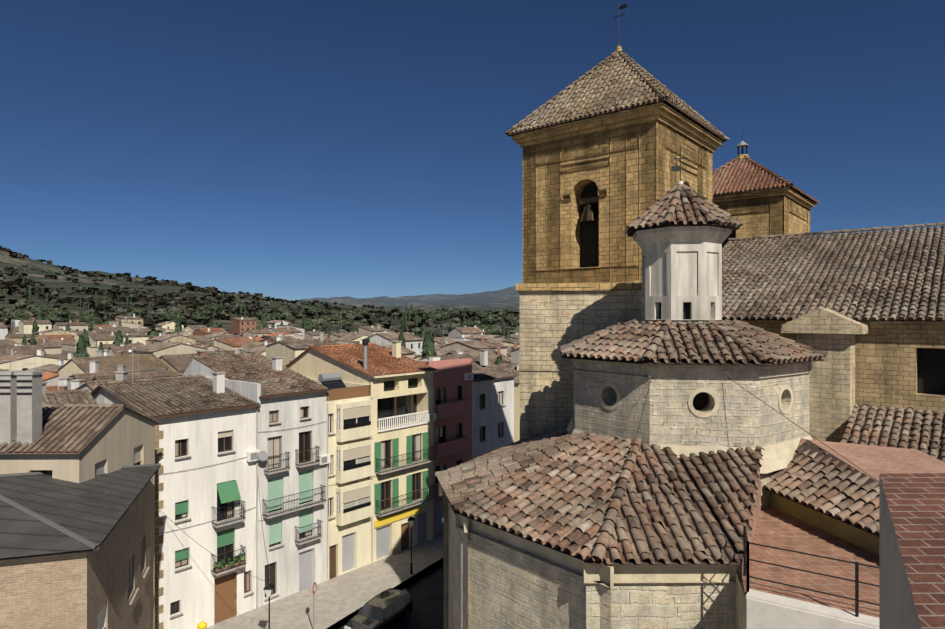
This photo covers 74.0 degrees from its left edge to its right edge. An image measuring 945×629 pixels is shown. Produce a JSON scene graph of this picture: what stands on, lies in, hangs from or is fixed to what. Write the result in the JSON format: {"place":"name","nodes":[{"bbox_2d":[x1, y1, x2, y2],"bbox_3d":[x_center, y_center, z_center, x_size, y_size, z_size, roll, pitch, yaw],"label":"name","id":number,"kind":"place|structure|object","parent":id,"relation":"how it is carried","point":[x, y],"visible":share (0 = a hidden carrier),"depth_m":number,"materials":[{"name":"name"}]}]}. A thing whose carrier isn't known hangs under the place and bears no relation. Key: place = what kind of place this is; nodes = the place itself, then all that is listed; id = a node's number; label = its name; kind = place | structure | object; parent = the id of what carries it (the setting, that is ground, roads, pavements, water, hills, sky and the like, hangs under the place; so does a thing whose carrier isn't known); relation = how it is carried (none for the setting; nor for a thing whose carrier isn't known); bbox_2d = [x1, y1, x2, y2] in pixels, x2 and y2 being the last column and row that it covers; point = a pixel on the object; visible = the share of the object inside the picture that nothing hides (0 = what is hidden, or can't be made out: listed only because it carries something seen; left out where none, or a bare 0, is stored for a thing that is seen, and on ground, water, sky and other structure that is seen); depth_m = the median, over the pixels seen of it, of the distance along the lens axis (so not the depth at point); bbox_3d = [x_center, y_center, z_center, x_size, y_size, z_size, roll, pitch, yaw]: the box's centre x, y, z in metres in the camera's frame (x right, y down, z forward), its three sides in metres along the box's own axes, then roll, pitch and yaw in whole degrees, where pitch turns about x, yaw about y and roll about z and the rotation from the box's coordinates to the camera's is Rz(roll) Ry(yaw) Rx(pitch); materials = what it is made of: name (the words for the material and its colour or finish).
{"place":"outdoors","nodes":[
{"label":"outdoors","id":0,"kind":"place"},
{"bbox_2d":[0,251,519,336],"bbox_3d":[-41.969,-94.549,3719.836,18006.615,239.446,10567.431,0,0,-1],"label":"wooded hillside","id":1,"kind":"structure","parent":0,"point":[508,298],"depth_m":788.97,"materials":[{"name":"plant"}]},
{"bbox_2d":[0,322,7,339],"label":"village house","id":2,"kind":"structure","parent":1,"relation":"on","point":[3,330],"depth_m":238.88,"materials":[{"name":"white paint"}]},
{"bbox_2d":[0,339,16,346],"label":"village house","id":3,"kind":"structure","parent":1,"relation":"on","point":[8,342],"depth_m":165.07,"materials":[{"name":"tile"}]},
{"bbox_2d":[4,308,30,319],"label":"pine tree","id":4,"kind":"object","parent":1,"relation":"on","point":[14,313],"visible":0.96,"depth_m":325.77,"materials":[{"name":"plant"}]},
{"bbox_2d":[5,328,31,344],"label":"village house","id":5,"kind":"structure","parent":1,"relation":"on","point":[17,338],"depth_m":229.72,"materials":[{"name":"brown stone"}]},
{"bbox_2d":[14,301,27,308],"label":"olive tree","id":6,"kind":"object","parent":1,"relation":"on","point":[21,304],"visible":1,"depth_m":421.60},
{"bbox_2d":[0,345,46,355],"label":"village house","id":7,"kind":"structure","parent":1,"relation":"on","point":[24,349],"depth_m":120.06,"materials":[{"name":"tile"}]},
{"bbox_2d":[18,317,51,333],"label":"village house","id":8,"kind":"structure","parent":1,"relation":"on","point":[27,325],"depth_m":248.21,"materials":[{"name":"paint"}]},
{"bbox_2d":[0,349,70,370],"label":"village house","id":9,"kind":"structure","parent":1,"relation":"on","point":[24,361],"depth_m":108.80,"materials":[{"name":"beige paint"}]},
{"bbox_2d":[29,305,49,313],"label":"pine tree","id":10,"kind":"object","parent":1,"relation":"on","point":[33,310],"visible":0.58,"depth_m":374.00,"materials":[{"name":"plant"}]},
{"bbox_2d":[30,369,58,387],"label":"village house","id":11,"kind":"structure","parent":1,"relation":"on","point":[50,378],"depth_m":88.03,"materials":[{"name":"white paint"}]},
{"bbox_2d":[24,347,65,372],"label":"village house","id":12,"kind":"structure","parent":1,"relation":"on","point":[51,367],"depth_m":104.19,"materials":[{"name":"brown stone"}]},
{"bbox_2d":[2,358,96,403],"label":"village house","id":13,"kind":"structure","parent":1,"relation":"on","point":[74,397],"depth_m":33.90,"materials":[{"name":"brown tile"}]},
{"bbox_2d":[42,313,63,322],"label":"pine tree","id":14,"kind":"object","parent":1,"relation":"on","point":[52,318],"visible":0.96,"depth_m":325.96,"materials":[{"name":"plant"}]},
{"bbox_2d":[33,327,76,342],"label":"village house","id":15,"kind":"structure","parent":1,"relation":"on","point":[57,332],"depth_m":213.60,"materials":[{"name":"paint"}]},
{"bbox_2d":[35,333,75,341],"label":"village house","id":16,"kind":"structure","parent":1,"relation":"on","point":[40,337],"depth_m":186.68,"materials":[{"name":"tile"}]},
{"bbox_2d":[37,338,75,354],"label":"village house","id":17,"kind":"structure","parent":1,"relation":"on","point":[52,346],"depth_m":172.72,"materials":[{"name":"beige stone"}]},
{"bbox_2d":[51,307,68,317],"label":"pine tree","id":18,"kind":"object","parent":1,"relation":"on","point":[61,312],"visible":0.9,"depth_m":373.43,"materials":[{"name":"plant"}]},
{"bbox_2d":[46,362,84,390],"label":"village house","id":19,"kind":"structure","parent":1,"relation":"on","point":[66,383],"depth_m":57.15,"materials":[{"name":"white paint"}]},
{"bbox_2d":[53,320,87,330],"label":"village house","id":20,"kind":"structure","parent":1,"relation":"on","point":[80,326],"depth_m":271.86,"materials":[{"name":"paint"}]},
{"bbox_2d":[74,334,87,357],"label":"cypress tree","id":21,"kind":"object","parent":1,"relation":"on","point":[81,346],"visible":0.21,"depth_m":128.87,"materials":[{"name":"plant"}]},
{"bbox_2d":[62,341,108,357],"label":"village house","id":22,"kind":"structure","parent":1,"relation":"on","point":[71,348],"depth_m":151.52,"materials":[{"name":"beige paint"}]},
{"bbox_2d":[83,330,91,356],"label":"cypress tree","id":23,"kind":"object","parent":1,"relation":"on","point":[85,332],"visible":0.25,"depth_m":150.52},
{"bbox_2d":[79,313,101,322],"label":"pine tree","id":24,"kind":"object","parent":1,"relation":"on","point":[88,316],"visible":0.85,"depth_m":336.32,"materials":[{"name":"plant"}]},
{"bbox_2d":[85,320,101,330],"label":"pine tree","id":25,"kind":"object","parent":1,"relation":"on","point":[91,323],"visible":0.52,"depth_m":306.38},
{"bbox_2d":[87,326,115,346],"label":"village house","id":26,"kind":"structure","parent":1,"relation":"on","point":[103,338],"depth_m":194.61,"materials":[{"name":"paint"}]},
{"bbox_2d":[97,299,111,306],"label":"pine tree","id":27,"kind":"object","parent":1,"relation":"on","point":[104,302],"visible":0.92,"depth_m":464.52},
{"bbox_2d":[90,324,132,332],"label":"village house","id":28,"kind":"structure","parent":1,"relation":"on","point":[114,328],"depth_m":212.82,"materials":[{"name":"brown stone"}]},
{"bbox_2d":[57,350,168,377],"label":"village house","id":29,"kind":"structure","parent":1,"relation":"on","point":[107,363],"depth_m":84.93,"materials":[{"name":"beige paint"}]},
{"bbox_2d":[69,351,166,382],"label":"village house","id":30,"kind":"structure","parent":1,"relation":"on","point":[94,369],"depth_m":74.66,"materials":[{"name":"red brick"}]},
{"bbox_2d":[114,330,122,345],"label":"cypress tree","id":31,"kind":"object","parent":1,"relation":"on","point":[118,341],"visible":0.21,"depth_m":160.73,"materials":[{"name":"plant"}]},
{"bbox_2d":[109,319,141,328],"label":"village house","id":32,"kind":"structure","parent":1,"relation":"on","point":[127,324],"depth_m":258.50,"materials":[{"name":"paint"}]},
{"bbox_2d":[70,371,182,392],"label":"village house","id":33,"kind":"structure","parent":1,"relation":"on","point":[120,376],"depth_m":48.58,"materials":[{"name":"brown tile"}]},
{"bbox_2d":[116,314,142,324],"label":"village house","id":34,"kind":"structure","parent":1,"relation":"on","point":[135,319],"depth_m":290.74,"materials":[{"name":"paint"}]},
{"bbox_2d":[107,342,153,356],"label":"village house","id":35,"kind":"structure","parent":1,"relation":"on","point":[113,350],"depth_m":122.67,"materials":[{"name":"beige paint"}]},
{"bbox_2d":[115,332,148,344],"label":"village house","id":36,"kind":"structure","parent":1,"relation":"on","point":[142,337],"depth_m":201.61,"materials":[{"name":"paint"}]},
{"bbox_2d":[91,355,174,380],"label":"village house","id":37,"kind":"structure","parent":1,"relation":"on","point":[112,377],"depth_m":63.05,"materials":[{"name":"brown tile"}]},
{"bbox_2d":[131,326,154,333],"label":"village house","id":38,"kind":"structure","parent":1,"relation":"on","point":[143,330],"depth_m":250.67,"materials":[{"name":"beige stone"}]},
{"bbox_2d":[146,329,167,337],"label":"pine tree","id":39,"kind":"object","parent":1,"relation":"on","point":[151,333],"visible":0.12,"depth_m":241.99,"materials":[{"name":"plant"}]},
{"bbox_2d":[155,321,183,329],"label":"village house","id":40,"kind":"structure","parent":1,"relation":"on","point":[171,324],"depth_m":287.57,"materials":[{"name":"paint"}]},
{"bbox_2d":[162,310,176,320],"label":"pine tree","id":41,"kind":"object","parent":1,"relation":"on","point":[170,315],"visible":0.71,"depth_m":378.46,"materials":[{"name":"plant"}]},
{"bbox_2d":[133,340,207,357],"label":"village house","id":42,"kind":"structure","parent":1,"relation":"on","point":[161,348],"depth_m":115.46,"materials":[{"name":"beige paint"}]},
{"bbox_2d":[148,332,194,343],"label":"village house","id":43,"kind":"structure","parent":1,"relation":"on","point":[177,337],"depth_m":184.21,"materials":[{"name":"paint"}]},
{"bbox_2d":[174,311,181,332],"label":"cypress tree","id":44,"kind":"object","parent":1,"relation":"on","point":[178,326],"visible":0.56,"depth_m":259.36,"materials":[{"name":"plant"}]},
{"bbox_2d":[159,352,224,372],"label":"village house","id":45,"kind":"structure","parent":1,"relation":"on","point":[177,363],"depth_m":91.31,"materials":[{"name":"brown stone"}]},
{"bbox_2d":[182,325,207,335],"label":"village house","id":46,"kind":"structure","parent":1,"relation":"on","point":[191,328],"depth_m":281.34,"materials":[{"name":"beige stone"}]},
{"bbox_2d":[181,334,213,341],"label":"village house","id":47,"kind":"structure","parent":1,"relation":"on","point":[199,338],"depth_m":221.27,"materials":[{"name":"tile"}]},
{"bbox_2d":[190,313,207,324],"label":"pine tree","id":48,"kind":"object","parent":1,"relation":"on","point":[196,317],"visible":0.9,"depth_m":389.51,"materials":[{"name":"plant"}]},
{"bbox_2d":[187,342,225,350],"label":"village house","id":49,"kind":"structure","parent":1,"relation":"on","point":[208,347],"depth_m":146.79,"materials":[{"name":"tile"}]},
{"bbox_2d":[192,328,227,335],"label":"village house","id":50,"kind":"structure","parent":1,"relation":"on","point":[203,331],"depth_m":270.21,"materials":[{"name":"tile"}]},
{"bbox_2d":[207,349,247,353],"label":"village house","id":51,"kind":"structure","parent":1,"relation":"on","point":[228,351],"depth_m":126.22,"materials":[{"name":"beige paint"}]},
{"bbox_2d":[214,332,241,337],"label":"village house","id":52,"kind":"structure","parent":1,"relation":"on","point":[221,335],"depth_m":228.38,"materials":[{"name":"beige stone"}]},
{"bbox_2d":[213,335,258,349],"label":"village house","id":53,"kind":"structure","parent":1,"relation":"on","point":[229,343],"depth_m":155.12,"materials":[{"name":"tile"}]},
{"bbox_2d":[231,317,256,334],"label":"village house","id":54,"kind":"structure","parent":1,"relation":"on","point":[239,325],"depth_m":316.07,"materials":[{"name":"paint"}]},
{"bbox_2d":[237,341,272,355],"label":"village house","id":55,"kind":"structure","parent":1,"relation":"on","point":[255,347],"depth_m":131.20,"materials":[{"name":"brown tile"}]},
{"bbox_2d":[243,327,272,336],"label":"village house","id":56,"kind":"structure","parent":1,"relation":"on","point":[257,333],"depth_m":236.63,"materials":[{"name":"beige stone"}]},
{"bbox_2d":[0,246,519,336],"bbox_3d":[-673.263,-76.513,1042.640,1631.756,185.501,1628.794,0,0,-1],"label":"hill scrub","id":57,"kind":"object","parent":1,"relation":"on","point":[115,293],"visible":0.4,"depth_m":557.32,"materials":[{"name":"plant"}]},
{"bbox_2d":[259,334,297,341],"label":"village house","id":58,"kind":"structure","parent":1,"relation":"on","point":[270,339],"depth_m":178.33,"materials":[{"name":"tile"}]},
{"bbox_2d":[267,320,290,327],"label":"village house","id":59,"kind":"structure","parent":1,"relation":"on","point":[275,322],"depth_m":295.46,"materials":[{"name":"paint"}]},
{"bbox_2d":[264,332,302,339],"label":"village house","id":60,"kind":"structure","parent":1,"relation":"on","point":[294,335],"depth_m":213.16,"materials":[{"name":"beige stone"}]},
{"bbox_2d":[267,326,300,334],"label":"village house","id":61,"kind":"structure","parent":1,"relation":"on","point":[287,329],"depth_m":245.22,"materials":[{"name":"beige stone"}]},
{"bbox_2d":[276,324,303,338],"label":"village house","id":62,"kind":"structure","parent":1,"relation":"on","point":[301,330],"depth_m":266.95,"materials":[{"name":"paint"}]},
{"bbox_2d":[266,332,338,365],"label":"village house","id":63,"kind":"structure","parent":1,"relation":"on","point":[293,349],"depth_m":107.39,"materials":[{"name":"beige paint"}]},
{"bbox_2d":[304,329,324,338],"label":"village house","id":64,"kind":"structure","parent":1,"relation":"on","point":[311,334],"depth_m":274.30,"materials":[{"name":"beige stone"}]},
{"bbox_2d":[308,307,322,315],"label":"pine tree","id":65,"kind":"object","parent":1,"relation":"on","point":[314,310],"visible":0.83,"depth_m":477.37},
{"bbox_2d":[330,331,357,339],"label":"village house","id":66,"kind":"structure","parent":1,"relation":"on","point":[336,335],"depth_m":216.18,"materials":[{"name":"brown stone"}]},
{"bbox_2d":[340,319,353,328],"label":"pine tree","id":67,"kind":"object","parent":1,"relation":"on","point":[344,323],"visible":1,"depth_m":385.38,"materials":[{"name":"plant"}]},
{"bbox_2d":[334,334,368,340],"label":"village house","id":68,"kind":"structure","parent":1,"relation":"on","point":[354,337],"depth_m":182.08,"materials":[{"name":"beige stone"}]},
{"bbox_2d":[358,325,391,335],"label":"village house","id":69,"kind":"structure","parent":1,"relation":"on","point":[371,330],"depth_m":244.07,"materials":[{"name":"beige stone"}]},
{"bbox_2d":[361,331,423,354],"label":"village house","id":70,"kind":"structure","parent":1,"relation":"on","point":[413,342],"depth_m":141.35,"materials":[{"name":"paint"}]},
{"bbox_2d":[382,345,415,358],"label":"village house","id":71,"kind":"structure","parent":1,"relation":"on","point":[407,352],"depth_m":125.02,"materials":[{"name":"beige paint"}]},
{"bbox_2d":[398,331,405,346],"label":"cypress tree","id":72,"kind":"object","parent":1,"relation":"on","point":[401,337],"visible":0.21,"depth_m":135.24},
{"bbox_2d":[420,322,426,338],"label":"cypress tree","id":73,"kind":"object","parent":1,"relation":"on","point":[423,331],"visible":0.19,"depth_m":188.76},
{"bbox_2d":[420,330,436,358],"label":"cypress tree","id":74,"kind":"object","parent":1,"relation":"on","point":[428,347],"visible":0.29,"depth_m":83.52,"materials":[{"name":"plant"}]},
{"bbox_2d":[412,351,451,359],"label":"village house","id":75,"kind":"structure","parent":1,"relation":"on","point":[437,353],"depth_m":117.39,"materials":[{"name":"brown tile"}]},
{"bbox_2d":[423,337,455,344],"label":"village house","id":76,"kind":"structure","parent":1,"relation":"on","point":[439,340],"depth_m":172.28,"materials":[{"name":"tile"}]},
{"bbox_2d":[449,334,474,340],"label":"village house","id":77,"kind":"structure","parent":1,"relation":"on","point":[463,338],"depth_m":197.28,"materials":[{"name":"paint"}]},
{"bbox_2d":[448,325,485,337],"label":"village house","id":78,"kind":"structure","parent":1,"relation":"on","point":[456,332],"depth_m":219.64,"materials":[{"name":"beige stone"}]},
{"bbox_2d":[439,336,507,355],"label":"village house","id":79,"kind":"structure","parent":1,"relation":"on","point":[482,343],"depth_m":123.60,"materials":[{"name":"tile"}]},
{"bbox_2d":[444,347,510,362],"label":"village house","id":80,"kind":"structure","parent":1,"relation":"on","point":[493,354],"depth_m":103.03,"materials":[{"name":"beige paint"}]},
{"bbox_2d":[465,333,500,339],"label":"village house","id":81,"kind":"structure","parent":1,"relation":"on","point":[478,336],"depth_m":207.72,"materials":[{"name":"beige paint"}]},
{"bbox_2d":[476,324,494,334],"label":"pine tree","id":82,"kind":"object","parent":1,"relation":"on","point":[491,330],"visible":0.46,"depth_m":320.60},
{"bbox_2d":[480,313,497,326],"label":"pine tree","id":83,"kind":"object","parent":1,"relation":"on","point":[489,318],"visible":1,"depth_m":393.06,"materials":[{"name":"plant"}]},
{"bbox_2d":[488,362,519,442],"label":"village house","id":84,"kind":"structure","parent":1,"relation":"on","point":[511,367],"depth_m":81.32,"materials":[{"name":"beige paint"}]},
{"bbox_2d":[494,332,519,339],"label":"village house","id":85,"kind":"structure","parent":1,"relation":"on","point":[515,336],"depth_m":198.79,"materials":[{"name":"beige paint"}]},
{"bbox_2d":[501,339,519,346],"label":"village house","id":86,"kind":"structure","parent":1,"relation":"on","point":[508,342],"depth_m":139.57,"materials":[{"name":"beige paint"}]},
{"bbox_2d":[507,316,519,327],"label":"pine tree","id":87,"kind":"object","parent":1,"relation":"on","point":[514,322],"visible":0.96,"depth_m":384.49,"materials":[{"name":"plant"}]},
{"bbox_2d":[507,343,519,357],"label":"village house","id":88,"kind":"structure","parent":1,"relation":"on","point":[511,348],"depth_m":133.04,"materials":[{"name":"beige paint"}]},
{"bbox_2d":[509,348,519,362],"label":"village house","id":89,"kind":"structure","parent":1,"relation":"on","point":[515,355],"depth_m":94.67,"materials":[{"name":"white paint"}]},
{"bbox_2d":[207,532,443,628],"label":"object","id":90,"kind":"structure","parent":0,"point":[423,583],"depth_m":38.85,"materials":[{"name":"concrete"}]},
{"bbox_2d":[0,403,159,628],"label":"house","id":91,"kind":"structure","parent":90,"relation":"on","point":[78,443],"depth_m":26.44,"materials":[{"name":"clear paint"}]},
{"bbox_2d":[0,370,160,628],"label":"brick building","id":92,"kind":"structure","parent":90,"relation":"on","point":[73,555],"depth_m":21.62,"materials":[{"name":"brown brick"}]},
{"bbox_2d":[90,374,260,628],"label":"white house","id":93,"kind":"structure","parent":90,"relation":"on","point":[202,423],"depth_m":35.14,"materials":[{"name":"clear paint"}]},
{"bbox_2d":[182,353,329,606],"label":"white house","id":94,"kind":"structure","parent":90,"relation":"on","point":[291,475],"depth_m":39.37,"materials":[{"name":"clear paint"}]},
{"bbox_2d":[263,579,274,628],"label":"street lamp","id":95,"kind":"object","parent":90,"relation":"on","point":[268,588],"visible":1,"depth_m":31.74,"materials":[{"name":"black metal"}]},
{"bbox_2d":[122,333,488,628],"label":"row roof clutter","id":96,"kind":"object","parent":90,"relation":"on","point":[218,382],"visible":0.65,"depth_m":41.11,"materials":[{"name":"grey metal"}]},
{"bbox_2d":[312,582,316,628],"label":"road sign","id":97,"kind":"object","parent":90,"relation":"on","point":[314,587],"visible":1,"depth_m":34.52,"materials":[{"name":"grey metal"}]},
{"bbox_2d":[310,373,372,580],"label":"cream house","id":98,"kind":"structure","parent":90,"relation":"on","point":[350,444],"depth_m":42.31,"materials":[{"name":"beige paint"}]},
{"bbox_2d":[285,339,437,562],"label":"apartment building","id":99,"kind":"structure","parent":90,"relation":"on","point":[402,391],"depth_m":46.77,"materials":[{"name":"yellow paint"}]},
{"bbox_2d":[344,588,412,628],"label":"black hatchback car","id":100,"kind":"object","parent":90,"relation":"on","point":[389,608],"visible":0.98,"depth_m":34.90,"materials":[{"name":"black"}]},
{"bbox_2d":[407,513,414,573],"bbox_3d":[-4.124,15.443,42.287,0.500,4.070,0.500,0,0,-1],"label":"street lamp","id":101,"kind":"object","parent":90,"relation":"on","point":[410,520],"visible":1,"depth_m":42.23,"materials":[{"name":"black metal"}]},
{"bbox_2d":[416,357,471,535],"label":"pink house","id":102,"kind":"structure","parent":90,"relation":"on","point":[452,387],"depth_m":51.01,"materials":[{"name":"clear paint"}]},
{"bbox_2d":[419,353,516,458],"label":"white house","id":103,"kind":"structure","parent":90,"relation":"on","point":[492,407],"depth_m":55.84,"materials":[{"name":"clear paint"}]},
{"bbox_2d":[435,147,944,628],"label":"domed chapel","id":104,"kind":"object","parent":90,"relation":"on","point":[683,470],"visible":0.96,"depth_m":16.30,"materials":[{"name":"stone"}]},
{"bbox_2d":[722,222,944,616],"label":"church nave","id":105,"kind":"structure","parent":90,"relation":"on","point":[865,310],"depth_m":23.91,"materials":[{"name":"tile"}]},
{"bbox_2d":[0,0,944,300],"label":"sky","id":106,"kind":"structure","parent":0,"point":[293,150],"materials":[{"name":"blue"}]},
{"bbox_2d":[516,283,641,439],"bbox_3d":[5.944,8.182,28.604,7.205,18.850,8.150,0,0,9],"label":"tower base","id":107,"kind":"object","parent":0,"point":[554,317],"depth_m":25.05,"materials":[{"name":"stone"}]},
{"bbox_2d":[505,4,729,282],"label":"church bell tower","id":108,"kind":"structure","parent":0,"point":[608,138],"depth_m":31.67,"materials":[{"name":"stone"}]},
{"bbox_2d":[713,130,819,246],"bbox_3d":[18.851,2.357,43.773,8.155,30.500,8.155,0,0,39],"label":"cupola","id":109,"kind":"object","parent":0,"point":[755,198],"depth_m":40.43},
{"bbox_2d":[879,473,944,628],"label":"coping wall","id":110,"kind":"structure","parent":0,"point":[911,550],"depth_m":6.00,"materials":[{"name":"brick"}]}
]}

